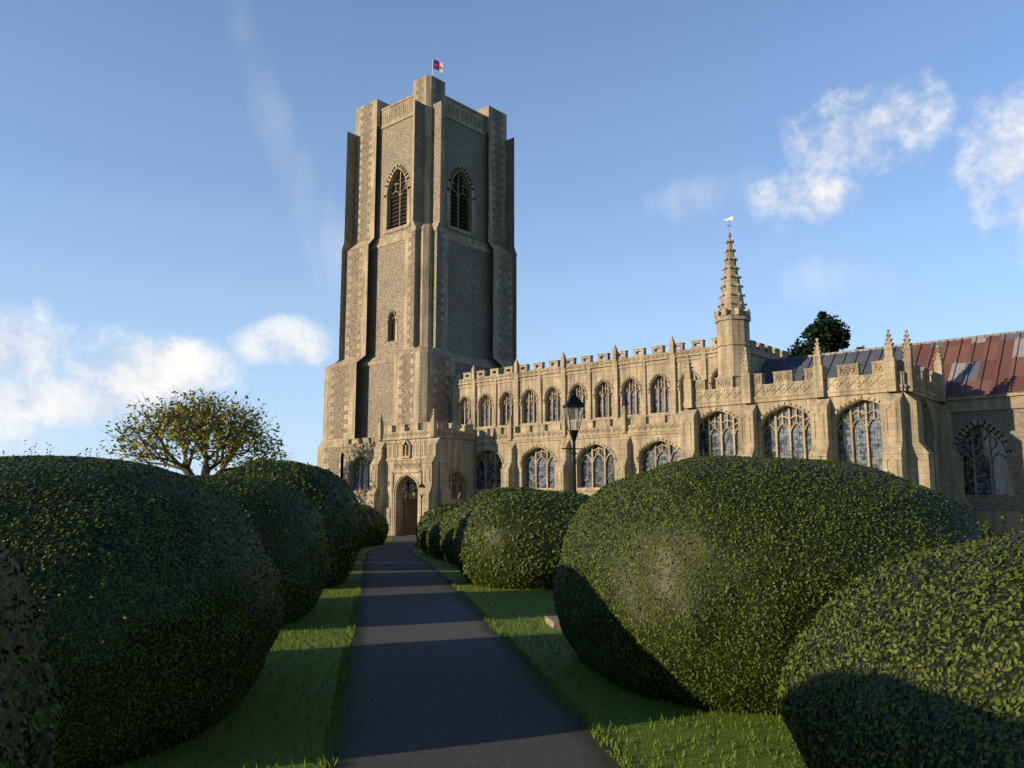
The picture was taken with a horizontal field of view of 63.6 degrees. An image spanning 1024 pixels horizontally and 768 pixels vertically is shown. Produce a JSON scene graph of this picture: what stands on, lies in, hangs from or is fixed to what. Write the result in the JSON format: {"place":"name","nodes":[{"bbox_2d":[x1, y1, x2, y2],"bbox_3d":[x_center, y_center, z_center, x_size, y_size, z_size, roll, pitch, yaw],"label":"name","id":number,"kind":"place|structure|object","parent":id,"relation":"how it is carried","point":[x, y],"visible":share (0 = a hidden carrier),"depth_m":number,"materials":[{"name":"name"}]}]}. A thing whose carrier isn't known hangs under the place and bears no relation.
{"place":"outdoors","nodes":[
{"label":"outdoors","id":0,"kind":"place"},
{"bbox_2d":[317,75,524,476],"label":"tower","id":1,"kind":"structure","parent":0,"point":[428,302],"depth_m":82.78,"materials":[{"name":"stone"}]},
{"bbox_2d":[432,58,442,75],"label":"flag","id":2,"kind":"object","parent":1,"relation":"attached to","point":[438,65],"visible":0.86,"depth_m":89.98,"materials":[{"name":"multicoloured fabric"}]},
{"bbox_2d":[105,535,807,767],"bbox_3d":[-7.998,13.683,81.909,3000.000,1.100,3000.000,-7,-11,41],"label":"lawn","id":3,"kind":"structure","parent":0,"point":[764,759],"depth_m":6.28,"materials":[{"name":"green plant"}]},
{"bbox_2d":[0,514,75,767],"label":"box topiary","id":4,"kind":"object","parent":3,"relation":"on","point":[29,713],"visible":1,"depth_m":2.31,"materials":[{"name":"green plant"}]},
{"bbox_2d":[0,440,296,767],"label":"box topiary","id":5,"kind":"object","parent":3,"relation":"on","point":[156,592],"visible":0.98,"depth_m":5.14,"materials":[{"name":"green plant"}]},
{"bbox_2d":[98,385,294,474],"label":"tree","id":6,"kind":"object","parent":3,"relation":"on","point":[197,429],"visible":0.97,"depth_m":64.13,"materials":[{"name":"green plant"}]},
{"bbox_2d":[176,467,330,624],"bbox_3d":[-4.226,2.209,11.485,3.375,2.122,3.520,1,-8,-7],"label":"box topiary","id":7,"kind":"object","parent":3,"relation":"on","point":[289,521],"visible":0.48,"depth_m":10.65,"materials":[{"name":"green plant"}]},
{"bbox_2d":[221,459,365,586],"bbox_3d":[-4.623,2.717,16.272,3.380,2.474,3.481,2,-8,-13],"label":"box topiary","id":8,"kind":"object","parent":3,"relation":"on","point":[330,495],"visible":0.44,"depth_m":15.40,"materials":[{"name":"green plant"}]},
{"bbox_2d":[355,497,367,543],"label":"box topiary","id":9,"kind":"object","parent":3,"relation":"on","point":[361,524],"visible":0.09,"depth_m":23.53,"materials":[{"name":"green plant"}]},
{"bbox_2d":[357,521,366,551],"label":"box topiary","id":10,"kind":"object","parent":3,"relation":"on","point":[360,547],"visible":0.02,"depth_m":26.84,"materials":[{"name":"green plant"}]},
{"bbox_2d":[362,517,368,546],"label":"box topiary","id":11,"kind":"object","parent":3,"relation":"on","point":[365,535],"visible":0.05,"depth_m":37.42,"materials":[{"name":"green plant"}]},
{"bbox_2d":[361,507,375,546],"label":"box topiary","id":12,"kind":"object","parent":3,"relation":"on","point":[370,525],"visible":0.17,"depth_m":40.59,"materials":[{"name":"green plant"}]},
{"bbox_2d":[359,502,382,545],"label":"box topiary","id":13,"kind":"object","parent":3,"relation":"on","point":[375,515],"visible":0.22,"depth_m":44.14,"materials":[{"name":"green plant"}]},
{"bbox_2d":[378,517,386,544],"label":"box topiary","id":14,"kind":"object","parent":3,"relation":"on","point":[382,538],"visible":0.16,"depth_m":47.76,"materials":[{"name":"green plant"}]},
{"bbox_2d":[377,511,388,539],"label":"box topiary","id":15,"kind":"object","parent":3,"relation":"on","point":[385,520],"visible":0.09,"depth_m":51.59,"materials":[{"name":"green plant"}]},
{"bbox_2d":[366,409,474,535],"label":"porch","id":16,"kind":"object","parent":3,"relation":"on","point":[434,456],"visible":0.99,"depth_m":63.42,"materials":[{"name":"stone"}]},
{"bbox_2d":[418,482,425,516],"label":"lamp post","id":17,"kind":"object","parent":3,"relation":"on","point":[421,485],"visible":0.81,"depth_m":57.59,"materials":[{"name":"black metal"}]},
{"bbox_2d":[415,504,457,550],"bbox_3d":[-2.404,6.043,34.343,3.161,2.126,3.427,2,-8,-11],"label":"box topiary","id":18,"kind":"object","parent":3,"relation":"on","point":[417,528],"visible":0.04,"depth_m":34.08,"materials":[{"name":"green plant"}]},
{"bbox_2d":[425,511,449,558],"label":"box topiary","id":19,"kind":"object","parent":3,"relation":"on","point":[432,546],"visible":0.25,"depth_m":26.31,"materials":[{"name":"green plant"}]},
{"bbox_2d":[416,502,463,555],"bbox_3d":[-1.907,5.407,30.811,3.306,2.126,3.410,1,-8,-4],"label":"box topiary","id":20,"kind":"object","parent":3,"relation":"on","point":[427,518],"visible":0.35,"depth_m":30.00,"materials":[{"name":"green plant"}]},
{"bbox_2d":[437,500,466,563],"bbox_3d":[-0.667,4.208,23.891,3.275,2.038,3.512,0,-8,-3],"label":"box topiary","id":21,"kind":"object","parent":3,"relation":"on","point":[445,532],"visible":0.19,"depth_m":22.96,"materials":[{"name":"green plant"}]},
{"bbox_2d":[214,551,762,749],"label":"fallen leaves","id":22,"kind":"object","parent":3,"relation":"on","point":[308,742],"visible":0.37,"depth_m":6.25,"materials":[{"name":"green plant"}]},
{"bbox_2d":[447,481,550,566],"bbox_3d":[0.015,3.526,20.349,3.243,2.299,3.608,1,-8,-8],"label":"box topiary","id":23,"kind":"object","parent":3,"relation":"on","point":[471,503],"visible":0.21,"depth_m":19.84,"materials":[{"name":"green plant"}]},
{"bbox_2d":[340,406,681,504],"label":"aisle","id":24,"kind":"object","parent":3,"relation":"on","point":[527,456],"visible":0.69,"depth_m":59.26,"materials":[{"name":"stone"}]},
{"bbox_2d":[448,484,589,589],"bbox_3d":[0.610,3.032,16.679,3.714,2.099,3.737,1,-8,-7],"label":"box topiary","id":25,"kind":"object","parent":3,"relation":"on","point":[512,539],"visible":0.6,"depth_m":15.08,"materials":[{"name":"green plant"}]},
{"bbox_2d":[545,616,560,628],"bbox_3d":[0.658,3.062,10.614,0.360,0.090,0.540,1,-8,-9],"label":"stone marker","id":26,"kind":"object","parent":3,"relation":"on","point":[553,619],"visible":0.48,"depth_m":10.52,"materials":[{"name":"stone"}]},
{"bbox_2d":[561,386,586,492],"bbox_3d":[1.440,2.201,19.055,0.600,4.350,0.428,1,-8,-10],"label":"lamp post","id":27,"kind":"object","parent":3,"relation":"on","point":[574,401],"visible":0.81,"depth_m":19.13,"materials":[{"name":"black metal"}]},
{"bbox_2d":[714,216,750,386],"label":"spire","id":28,"kind":"structure","parent":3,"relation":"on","point":[732,317],"depth_m":57.41,"materials":[{"name":"stone"}]},
{"bbox_2d":[543,444,991,714],"bbox_3d":[2.296,1.693,7.926,3.918,2.232,4.080,1,-8,-7],"label":"box topiary","id":29,"kind":"object","parent":3,"relation":"on","point":[696,582],"visible":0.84,"depth_m":6.35,"materials":[{"name":"green plant"}]},
{"bbox_2d":[677,329,973,517],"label":"chapel","id":30,"kind":"structure","parent":3,"relation":"on","point":[891,414],"depth_m":47.13,"materials":[{"name":"stone"}]},
{"bbox_2d":[787,311,865,356],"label":"cedar","id":31,"kind":"object","parent":3,"relation":"on","point":[832,335],"visible":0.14,"depth_m":84.41,"materials":[{"name":"green plant"}]},
{"bbox_2d":[759,330,1023,535],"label":"chancel","id":32,"kind":"structure","parent":3,"relation":"on","point":[984,387],"depth_m":47.92,"materials":[{"name":"stone"}]},
{"bbox_2d":[767,511,1023,767],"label":"box topiary","id":33,"kind":"object","parent":3,"relation":"on","point":[912,660],"visible":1,"depth_m":3.37,"materials":[{"name":"green plant"}]},
{"bbox_2d":[975,519,1003,537],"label":"shrub","id":34,"kind":"object","parent":3,"relation":"on","point":[986,531],"visible":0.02,"depth_m":20.54,"materials":[{"name":"green plant"}]},
{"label":"aisle","id":35,"kind":"object","parent":3,"relation":"on","visible":0},
{"bbox_2d":[448,336,787,435],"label":"nave","id":36,"kind":"structure","parent":35,"relation":"on","point":[642,384],"depth_m":65.88,"materials":[{"name":"stone"}]},
{"bbox_2d":[328,535,625,767],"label":"path","id":37,"kind":"structure","parent":0,"point":[442,675],"depth_m":6.92,"materials":[{"name":"grey asphalt"}]},
{"bbox_2d":[0,0,1023,474],"label":"sky","id":38,"kind":"structure","parent":0,"point":[173,172],"materials":[{"name":"blue"}]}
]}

